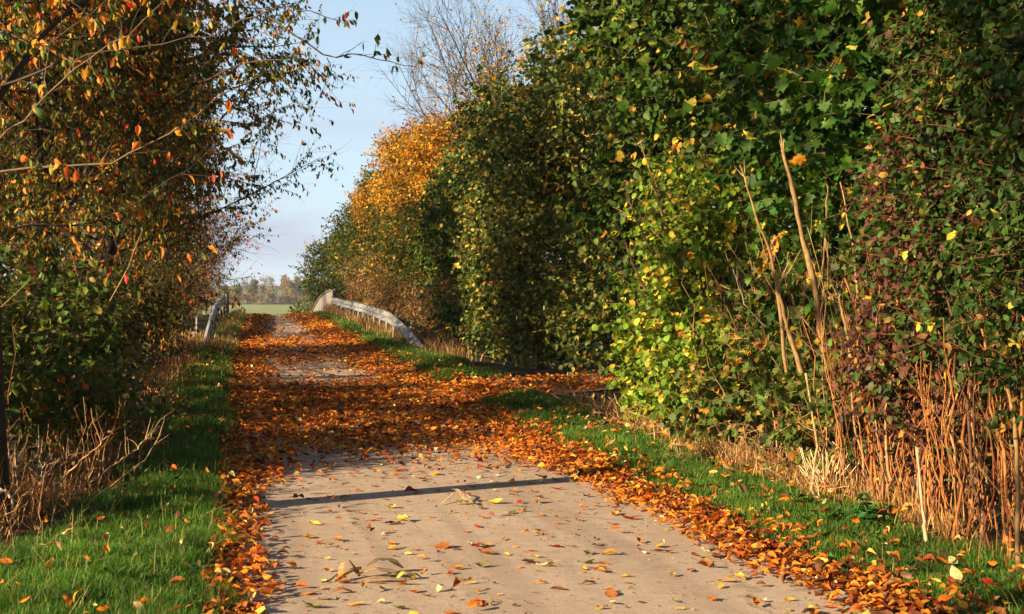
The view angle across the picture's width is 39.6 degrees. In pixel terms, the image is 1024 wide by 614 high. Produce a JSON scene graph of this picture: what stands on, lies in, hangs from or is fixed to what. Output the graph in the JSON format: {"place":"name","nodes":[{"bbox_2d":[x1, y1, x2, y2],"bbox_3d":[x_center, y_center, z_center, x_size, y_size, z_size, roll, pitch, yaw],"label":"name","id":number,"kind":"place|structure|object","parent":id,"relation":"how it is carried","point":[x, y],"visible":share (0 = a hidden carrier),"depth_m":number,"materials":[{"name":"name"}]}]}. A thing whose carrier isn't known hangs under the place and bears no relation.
{"place":"outdoors","nodes":[
{"label":"outdoors","id":0,"kind":"place"},
{"bbox_2d":[164,308,252,354],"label":"dry grass","id":1,"kind":"structure","parent":0,"point":[200,341],"depth_m":34.57,"materials":[{"name":"plant"}]},
{"bbox_2d":[1,0,865,285],"label":"sky","id":2,"kind":"structure","parent":0,"point":[297,220],"materials":[{"name":"blue"}]},
{"bbox_2d":[0,286,1023,613],"bbox_3d":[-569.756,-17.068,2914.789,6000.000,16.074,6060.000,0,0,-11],"label":"ground","id":3,"kind":"structure","parent":0,"point":[282,310],"depth_m":15.76,"materials":[{"name":"plant"}]},
{"bbox_2d":[8,451,17,507],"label":"dry stalk","id":4,"kind":"object","parent":3,"relation":"on","point":[15,466],"visible":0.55,"depth_m":10.71,"materials":[{"name":"plant"}]},
{"bbox_2d":[0,480,30,525],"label":"fallen twig","id":5,"kind":"object","parent":3,"relation":"on","point":[9,495],"visible":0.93,"depth_m":9.60,"materials":[{"name":"wood"}]},
{"bbox_2d":[0,0,33,141],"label":"cherry tree","id":6,"kind":"object","parent":3,"relation":"on","point":[25,133],"visible":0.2,"depth_m":22.07,"materials":[{"name":"brown plant"}]},
{"bbox_2d":[8,440,33,493],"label":"dry stalk","id":7,"kind":"object","parent":3,"relation":"on","point":[14,463],"visible":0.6,"depth_m":10.90,"materials":[{"name":"plant"}]},
{"bbox_2d":[1,358,72,430],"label":"undergrowth bush","id":8,"kind":"object","parent":3,"relation":"on","point":[40,384],"visible":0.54,"depth_m":12.54,"materials":[{"name":"green plant"}]},
{"bbox_2d":[0,17,75,252],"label":"cherry tree","id":9,"kind":"object","parent":3,"relation":"on","point":[18,112],"visible":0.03,"depth_m":30.04,"materials":[{"name":"brown plant"}]},
{"bbox_2d":[20,444,57,495],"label":"dry stalk","id":10,"kind":"object","parent":3,"relation":"on","point":[39,465],"visible":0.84,"depth_m":10.65,"materials":[{"name":"plant"}]},
{"bbox_2d":[1,26,97,289],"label":"cherry tree","id":11,"kind":"object","parent":3,"relation":"on","point":[70,196],"visible":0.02,"depth_m":39.39,"materials":[{"name":"brown plant"}]},
{"bbox_2d":[35,448,70,491],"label":"dry stalk","id":12,"kind":"object","parent":3,"relation":"on","point":[46,468],"visible":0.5,"depth_m":10.96,"materials":[{"name":"plant"}]},
{"bbox_2d":[58,435,88,493],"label":"dry stalk","id":13,"kind":"object","parent":3,"relation":"on","point":[67,459],"visible":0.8,"depth_m":11.45,"materials":[{"name":"plant"}]},
{"bbox_2d":[0,230,163,473],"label":"dogwood bush","id":14,"kind":"object","parent":3,"relation":"on","point":[83,375],"visible":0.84,"depth_m":13.50,"materials":[{"name":"green plant"}]},
{"bbox_2d":[59,411,109,481],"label":"fallen twig","id":15,"kind":"object","parent":3,"relation":"on","point":[73,468],"visible":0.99,"depth_m":10.66,"materials":[{"name":"wood"}]},
{"bbox_2d":[0,319,169,538],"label":"dry weeds","id":16,"kind":"object","parent":3,"relation":"on","point":[38,507],"visible":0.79,"depth_m":11.63,"materials":[{"name":"plant"}]},
{"bbox_2d":[1,377,163,539],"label":"withered leaves","id":17,"kind":"object","parent":16,"relation":"attached to","point":[65,506],"visible":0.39,"depth_m":11.71,"materials":[{"name":"brown plant"}]},
{"bbox_2d":[0,232,192,438],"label":"undergrowth bush","id":18,"kind":"object","parent":3,"relation":"on","point":[138,313],"visible":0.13,"depth_m":20.30,"materials":[{"name":"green plant"}]},
{"bbox_2d":[84,413,110,487],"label":"fallen twig","id":19,"kind":"object","parent":3,"relation":"on","point":[96,452],"visible":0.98,"depth_m":10.71,"materials":[{"name":"wood"}]},
{"bbox_2d":[0,342,220,544],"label":"dry grass","id":20,"kind":"structure","parent":3,"relation":"on","point":[168,377],"depth_m":11.99,"materials":[{"name":"plant"}]},
{"bbox_2d":[72,411,171,495],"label":"fallen twig","id":21,"kind":"object","parent":3,"relation":"on","point":[124,456],"visible":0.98,"depth_m":11.26,"materials":[{"name":"wood"}]},
{"bbox_2d":[0,308,252,613],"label":"grass","id":22,"kind":"structure","parent":3,"relation":"on","point":[164,551],"depth_m":9.09,"materials":[{"name":"plant"}]},
{"bbox_2d":[91,416,169,499],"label":"fallen twig","id":23,"kind":"object","parent":3,"relation":"on","point":[132,468],"visible":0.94,"depth_m":11.05,"materials":[{"name":"wood"}]},
{"bbox_2d":[0,8,280,338],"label":"cherry tree","id":24,"kind":"object","parent":3,"relation":"on","point":[213,293],"visible":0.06,"depth_m":30.98,"materials":[{"name":"brown plant"}]},
{"bbox_2d":[71,222,210,365],"bbox_3d":[-8.215,-0.220,30.637,3.466,3.787,7.762,0,0,-11],"label":"undergrowth bush","id":25,"kind":"object","parent":3,"relation":"on","point":[184,312],"visible":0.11,"depth_m":29.14,"materials":[{"name":"brown plant"}]},
{"bbox_2d":[0,0,297,517],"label":"cherry tree","id":26,"kind":"object","parent":3,"relation":"on","point":[23,43],"visible":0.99,"depth_m":9.84,"materials":[{"name":"brown plant"}]},
{"bbox_2d":[65,161,254,316],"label":"cherry tree","id":27,"kind":"object","parent":3,"relation":"on","point":[221,262],"visible":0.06,"depth_m":56.07,"materials":[{"name":"brown plant"}]},
{"bbox_2d":[130,269,195,348],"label":"undergrowth bush","id":28,"kind":"object","parent":3,"relation":"on","point":[169,326],"visible":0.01,"depth_m":47.61,"materials":[{"name":"brown plant"}]},
{"bbox_2d":[60,113,275,336],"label":"cherry tree","id":29,"kind":"object","parent":3,"relation":"on","point":[215,235],"visible":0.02,"depth_m":49.27,"materials":[{"name":"brown plant"}]},
{"bbox_2d":[60,10,297,318],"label":"cherry tree","id":30,"kind":"object","parent":3,"relation":"on","point":[218,202],"visible":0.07,"depth_m":40.15,"materials":[{"name":"brown plant"}]},
{"bbox_2d":[0,0,362,369],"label":"cherry tree","id":31,"kind":"object","parent":3,"relation":"on","point":[112,249],"visible":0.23,"depth_m":24.55,"materials":[{"name":"orange plant"}]},
{"bbox_2d":[162,230,230,322],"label":"undergrowth bush","id":32,"kind":"object","parent":3,"relation":"on","point":[200,306],"visible":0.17,"depth_m":55.35,"materials":[{"name":"brown plant"}]},
{"bbox_2d":[164,200,247,298],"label":"cherry tree","id":33,"kind":"object","parent":3,"relation":"on","point":[216,248],"visible":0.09,"depth_m":64.83,"materials":[{"name":"brown plant"}]},
{"bbox_2d":[0,0,425,431],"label":"cherry tree","id":34,"kind":"object","parent":3,"relation":"on","point":[47,201],"visible":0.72,"depth_m":16.70,"materials":[{"name":"orange plant"}]},
{"bbox_2d":[203,297,227,343],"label":"guardrail","id":35,"kind":"object","parent":3,"relation":"on","point":[212,313],"visible":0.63,"depth_m":43.93,"materials":[{"name":"metal"}]},
{"bbox_2d":[223,289,228,314],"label":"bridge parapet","id":36,"kind":"structure","parent":3,"relation":"on","point":[225,307],"depth_m":61.27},
{"bbox_2d":[231,283,244,300],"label":"tree","id":37,"kind":"object","parent":3,"relation":"on","point":[237,287],"visible":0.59,"depth_m":559.11,"materials":[{"name":"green plant"}]},
{"bbox_2d":[240,274,258,294],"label":"bare tree","id":38,"kind":"object","parent":3,"relation":"on","point":[246,283],"visible":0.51,"depth_m":579.43,"materials":[{"name":"grey plant"}]},
{"bbox_2d":[246,278,258,303],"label":"tree","id":39,"kind":"object","parent":3,"relation":"on","point":[253,285],"visible":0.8,"depth_m":563.75,"materials":[{"name":"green plant"}]},
{"bbox_2d":[258,273,270,298],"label":"bare tree","id":40,"kind":"object","parent":3,"relation":"on","point":[262,288],"visible":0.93,"depth_m":569.95,"materials":[{"name":"grey plant"}]},
{"bbox_2d":[263,277,279,293],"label":"bare tree","id":41,"kind":"object","parent":3,"relation":"on","point":[271,280],"visible":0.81,"depth_m":589.86,"materials":[{"name":"brown plant"}]},
{"bbox_2d":[203,289,343,304],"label":"hedge","id":42,"kind":"object","parent":3,"relation":"on","point":[273,297],"visible":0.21,"depth_m":526.73,"materials":[{"name":"green plant"}]},
{"bbox_2d":[277,273,288,302],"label":"tree","id":43,"kind":"object","parent":3,"relation":"on","point":[282,279],"visible":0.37,"depth_m":584.09,"materials":[{"name":"brown plant"}]},
{"bbox_2d":[281,278,298,300],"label":"tree","id":44,"kind":"object","parent":3,"relation":"on","point":[289,284],"visible":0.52,"depth_m":558.72,"materials":[{"name":"brown plant"}]},
{"bbox_2d":[293,275,301,291],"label":"tree","id":45,"kind":"object","parent":3,"relation":"on","point":[296,279],"visible":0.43,"depth_m":579.65,"materials":[{"name":"brown plant"}]},
{"bbox_2d":[294,281,301,300],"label":"tree","id":46,"kind":"object","parent":3,"relation":"on","point":[297,285],"visible":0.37,"depth_m":574.72,"materials":[{"name":"green plant"}]},
{"bbox_2d":[287,229,359,314],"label":"oak tree","id":47,"kind":"object","parent":3,"relation":"on","point":[313,284],"visible":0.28,"depth_m":93.14,"materials":[{"name":"green plant"}]},
{"bbox_2d":[311,289,335,312],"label":"bridge parapet","id":48,"kind":"structure","parent":3,"relation":"on","point":[324,298],"depth_m":68.30,"materials":[{"name":"concrete"}]},
{"bbox_2d":[317,190,366,312],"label":"oak tree","id":49,"kind":"object","parent":3,"relation":"on","point":[335,258],"visible":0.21,"depth_m":65.33,"materials":[{"name":"green plant"}]},
{"bbox_2d":[331,297,427,350],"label":"guardrail","id":50,"kind":"object","parent":3,"relation":"on","point":[396,323],"visible":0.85,"depth_m":41.67,"materials":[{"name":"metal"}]},
{"bbox_2d":[340,158,441,337],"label":"mixed hedge","id":51,"kind":"object","parent":3,"relation":"on","point":[393,240],"visible":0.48,"depth_m":46.90,"materials":[{"name":"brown plant"}]},
{"bbox_2d":[343,105,466,345],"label":"hornbeam tree","id":52,"kind":"object","parent":3,"relation":"on","point":[418,151],"visible":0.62,"depth_m":44.17,"materials":[{"name":"orange plant"}]},
{"bbox_2d":[322,300,491,360],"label":"dry grass","id":53,"kind":"structure","parent":3,"relation":"on","point":[434,344],"depth_m":37.31,"materials":[{"name":"plant"}]},
{"bbox_2d":[357,0,577,359],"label":"bare tree","id":54,"kind":"object","parent":3,"relation":"on","point":[415,80],"visible":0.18,"depth_m":42.85,"materials":[{"name":"grey plant"}]},
{"bbox_2d":[338,244,601,356],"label":"bramble thicket","id":55,"kind":"object","parent":3,"relation":"on","point":[389,300],"visible":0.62,"depth_m":44.95,"materials":[{"name":"brown plant"}]},
{"bbox_2d":[399,256,546,362],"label":"background hedge","id":56,"kind":"object","parent":3,"relation":"on","point":[468,342],"visible":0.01,"depth_m":48.62,"materials":[{"name":"brown plant"}]},
{"bbox_2d":[401,114,555,366],"bbox_3d":[-0.999,-1.767,38.049,4.159,6.932,10.219,0,0,-11],"label":"hazel tree","id":57,"kind":"object","parent":3,"relation":"on","point":[440,263],"visible":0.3,"depth_m":36.04,"materials":[{"name":"green plant"}]},
{"bbox_2d":[367,0,631,250],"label":"bare tree","id":58,"kind":"object","parent":3,"relation":"on","point":[541,12],"visible":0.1,"depth_m":39.17,"materials":[{"name":"grey plant"}]},
{"bbox_2d":[430,7,690,376],"bbox_3d":[1.073,-2.182,29.809,4.814,7.891,11.708,0,0,-11],"label":"hazel tree","id":59,"kind":"object","parent":3,"relation":"on","point":[544,155],"visible":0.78,"depth_m":27.34,"materials":[{"name":"green plant"}]},
{"bbox_2d":[526,114,723,365],"bbox_3d":[3.547,-1.678,32.980,5.718,7.079,18.618,0,0,-11],"label":"background hedge","id":60,"kind":"object","parent":3,"relation":"on","point":[605,339],"visible":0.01,"depth_m":33.11,"materials":[{"name":"green plant"}]},
{"bbox_2d":[312,309,1023,613],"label":"grass","id":61,"kind":"structure","parent":3,"relation":"on","point":[696,470],"depth_m":10.68,"materials":[{"name":"plant"}]},
{"bbox_2d":[592,118,796,441],"bbox_3d":[1.981,-0.211,16.024,1.951,3.721,3.968,0,0,-11],"label":"hazel bush","id":62,"kind":"object","parent":3,"relation":"on","point":[662,337],"visible":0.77,"depth_m":15.43,"materials":[{"name":"green plant"}]},
{"bbox_2d":[600,215,646,290],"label":"broken stem","id":63,"kind":"object","parent":62,"relation":"attached to","point":[636,270],"visible":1,"depth_m":14.29,"materials":[{"name":"plant"}]},
{"bbox_2d":[619,188,654,255],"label":"broken stem","id":64,"kind":"object","parent":62,"relation":"attached to","point":[645,239],"visible":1,"depth_m":14.36,"materials":[{"name":"plant"}]},
{"bbox_2d":[634,137,663,215],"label":"broken stem","id":65,"kind":"object","parent":62,"relation":"attached to","point":[655,189],"visible":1,"depth_m":14.58,"materials":[{"name":"plant"}]},
{"bbox_2d":[543,0,866,435],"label":"hazel tree","id":66,"kind":"object","parent":3,"relation":"on","point":[656,42],"visible":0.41,"depth_m":17.81,"materials":[{"name":"green plant"}]},
{"bbox_2d":[598,203,814,320],"bbox_3d":[4.055,-0.703,24.192,4.603,5.408,9.456,0,0,-11],"label":"background bush","id":67,"kind":"object","parent":3,"relation":"on","point":[777,234],"depth_m":21.12,"materials":[{"name":"green plant"}]},
{"bbox_2d":[552,198,930,502],"bbox_3d":[1.927,0.528,14.872,1.569,2.760,9.727,0,0,-11],"label":"dry brush","id":68,"kind":"object","parent":3,"relation":"on","point":[744,429],"visible":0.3,"depth_m":12.89,"materials":[{"name":"plant"}]},
{"bbox_2d":[554,369,895,499],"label":"withered leaves","id":69,"kind":"object","parent":68,"relation":"hanging from","point":[719,435],"visible":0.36,"depth_m":13.38,"materials":[{"name":"brown plant"}]},
{"bbox_2d":[651,207,925,486],"bbox_3d":[2.531,0.280,12.982,1.903,2.634,4.566,0,0,-11],"label":"maple bush","id":70,"kind":"object","parent":3,"relation":"on","point":[756,388],"visible":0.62,"depth_m":12.46,"materials":[{"name":"green plant"}]},
{"bbox_2d":[733,269,766,326],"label":"broken stem","id":71,"kind":"object","parent":70,"relation":"attached to","point":[761,322],"visible":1,"depth_m":11.30,"materials":[{"name":"plant"}]},
{"bbox_2d":[740,164,787,371],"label":"broken stem","id":72,"kind":"object","parent":70,"relation":"attached to","point":[777,298],"visible":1,"depth_m":11.14,"materials":[{"name":"plant"}]},
{"bbox_2d":[774,250,803,372],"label":"broken stem","id":73,"kind":"object","parent":70,"relation":"attached to","point":[791,338],"visible":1,"depth_m":11.15,"materials":[{"name":"plant"}]},
{"bbox_2d":[779,133,827,351],"bbox_3d":[2.280,-0.501,11.080,0.480,1.720,0.092,0,0,-28],"label":"broken stem","id":74,"kind":"object","parent":70,"relation":"attached to","point":[812,275],"visible":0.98,"depth_m":11.08,"materials":[{"name":"wood"}]},
{"bbox_2d":[822,182,827,321],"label":"broken stem","id":75,"kind":"object","parent":70,"relation":"attached to","point":[823,269],"visible":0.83,"depth_m":11.40,"materials":[{"name":"plant"}]},
{"bbox_2d":[823,232,837,313],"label":"broken stem","id":76,"kind":"object","parent":70,"relation":"attached to","point":[835,306],"visible":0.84,"depth_m":11.19,"materials":[{"name":"plant"}]},
{"bbox_2d":[560,387,1023,565],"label":"dry grass","id":77,"kind":"structure","parent":3,"relation":"on","point":[756,466],"depth_m":11.63,"materials":[{"name":"plant"}]},
{"bbox_2d":[796,373,825,496],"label":"broken stem","id":78,"kind":"object","parent":3,"relation":"on","point":[815,457],"visible":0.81,"depth_m":10.90,"materials":[{"name":"plant"}]},
{"bbox_2d":[632,70,999,440],"bbox_3d":[4.530,-2.155,20.348,3.745,7.956,12.342,0,0,-11],"label":"background hedge","id":79,"kind":"object","parent":3,"relation":"on","point":[767,271],"depth_m":20.09,"materials":[{"name":"green plant"}]},
{"bbox_2d":[797,447,859,495],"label":"straw tuft","id":80,"kind":"object","parent":3,"relation":"on","point":[819,480],"visible":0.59,"depth_m":10.97,"materials":[{"name":"plant"}]},
{"bbox_2d":[696,0,1023,498],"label":"maple tree","id":81,"kind":"object","parent":3,"relation":"on","point":[828,139],"visible":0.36,"depth_m":12.27,"materials":[{"name":"green plant"}]},
{"bbox_2d":[830,492,918,530],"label":"nettle plant","id":82,"kind":"object","parent":3,"relation":"on","point":[870,510],"visible":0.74,"depth_m":9.72,"materials":[{"name":"green plant"}]},
{"bbox_2d":[774,59,1023,539],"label":"dogwood shrub","id":83,"kind":"object","parent":3,"relation":"on","point":[888,395],"visible":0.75,"depth_m":9.68,"materials":[{"name":"brown plant"}]},
{"bbox_2d":[828,281,853,365],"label":"broken stem","id":84,"kind":"object","parent":83,"relation":"attached to","point":[843,319],"visible":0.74,"depth_m":10.39,"materials":[{"name":"plant"}]},
{"bbox_2d":[840,182,863,343],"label":"broken stem","id":85,"kind":"object","parent":83,"relation":"attached to","point":[858,297],"visible":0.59,"depth_m":10.72,"materials":[{"name":"plant"}]},
{"bbox_2d":[916,447,929,547],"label":"broken stem","id":86,"kind":"object","parent":3,"relation":"on","point":[925,533],"visible":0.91,"depth_m":9.01,"materials":[{"name":"plant"}]},
{"bbox_2d":[858,0,1023,559],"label":"dogwood shrub","id":87,"kind":"object","parent":3,"relation":"on","point":[1003,31],"visible":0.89,"depth_m":8.85,"materials":[{"name":"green plant"}]},
{"bbox_2d":[926,277,1020,497],"bbox_3d":[5.902,-1.587,10.582,3.476,7.412,11.852,0,0,-11],"label":"background hedge","id":88,"kind":"object","parent":3,"relation":"on","point":[996,491],"depth_m":13.27,"materials":[{"name":"green plant"}]},
{"bbox_2d":[1001,364,1021,570],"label":"broken stem","id":89,"kind":"object","parent":3,"relation":"on","point":[1017,502],"visible":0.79,"depth_m":8.21,"materials":[{"name":"plant"}]},
{"bbox_2d":[429,374,629,410],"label":"side path","id":90,"kind":"structure","parent":0,"point":[586,390],"depth_m":22.99,"materials":[{"name":"plant"}]},
{"bbox_2d":[235,315,881,613],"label":"road","id":91,"kind":"structure","parent":0,"point":[514,586],"depth_m":9.30,"materials":[{"name":"concrete"}]},
{"bbox_2d":[298,600,323,606],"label":"fallen leaf","id":92,"kind":"object","parent":91,"relation":"on","point":[312,604],"visible":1,"depth_m":7.39,"materials":[{"name":"plant"}]},
{"bbox_2d":[334,587,356,591],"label":"fallen leaf","id":93,"kind":"object","parent":91,"relation":"on","point":[339,588],"visible":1,"depth_m":7.76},
{"bbox_2d":[322,558,421,582],"bbox_3d":[-0.809,1.504,8.164,0.574,0.104,0.312,0,0,-11],"label":"dead leaf bundle","id":94,"kind":"object","parent":91,"relation":"on","point":[341,572],"visible":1,"depth_m":8.14,"materials":[{"name":"plant"}]},
{"bbox_2d":[397,514,409,520],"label":"fallen leaf","id":95,"kind":"object","parent":91,"relation":"on","point":[403,517],"visible":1,"depth_m":10.26,"materials":[{"name":"plant"}]},
{"bbox_2d":[437,583,445,591],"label":"fallen leaf","id":96,"kind":"object","parent":91,"relation":"on","point":[440,586],"visible":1,"depth_m":7.81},
{"bbox_2d":[434,542,453,548],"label":"fallen leaf","id":97,"kind":"object","parent":91,"relation":"on","point":[442,545],"visible":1,"depth_m":9.18,"materials":[{"name":"plant"}]},
{"bbox_2d":[440,489,474,503],"bbox_3d":[-0.396,1.501,11.285,0.273,0.067,0.510,0,0,8],"label":"dead leaf bundle","id":98,"kind":"object","parent":91,"relation":"on","point":[461,495],"visible":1,"depth_m":11.23,"materials":[{"name":"plant"}]},
{"bbox_2d":[472,562,489,566],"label":"fallen leaf","id":99,"kind":"object","parent":91,"relation":"on","point":[481,564],"visible":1,"depth_m":8.52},
{"bbox_2d":[476,548,494,553],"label":"fallen leaf","id":100,"kind":"object","parent":91,"relation":"on","point":[488,551],"visible":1,"depth_m":8.93,"materials":[{"name":"plant"}]},
{"bbox_2d":[486,498,501,503],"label":"fallen leaf","id":101,"kind":"object","parent":91,"relation":"on","point":[496,500],"visible":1,"depth_m":11.19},
{"bbox_2d":[0,312,1023,613],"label":"leaf litter","id":102,"kind":"object","parent":91,"relation":"on","point":[726,527],"visible":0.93,"depth_m":14.82,"materials":[{"name":"plant"}]},
{"bbox_2d":[261,426,830,613],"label":"leaf crumbs","id":103,"kind":"object","parent":91,"relation":"on","point":[328,589],"visible":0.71,"depth_m":9.15,"materials":[{"name":"plant"}]},
{"bbox_2d":[536,560,555,565],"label":"fallen leaf","id":104,"kind":"object","parent":91,"relation":"on","point":[548,563],"visible":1,"depth_m":8.52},
{"bbox_2d":[602,549,616,554],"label":"fallen leaf","id":105,"kind":"object","parent":91,"relation":"on","point":[609,551],"visible":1,"depth_m":8.90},
{"bbox_2d":[605,589,617,596],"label":"fallen leaf","id":106,"kind":"object","parent":91,"relation":"on","point":[612,593],"visible":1,"depth_m":7.68,"materials":[{"name":"plant"}]},
{"bbox_2d":[715,578,741,580],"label":"fallen leaf","id":107,"kind":"object","parent":91,"relation":"on","point":[729,579],"visible":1,"depth_m":8.06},
{"bbox_2d":[731,572,745,579],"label":"fallen leaf","id":108,"kind":"object","parent":91,"relation":"on","point":[741,575],"visible":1,"depth_m":8.14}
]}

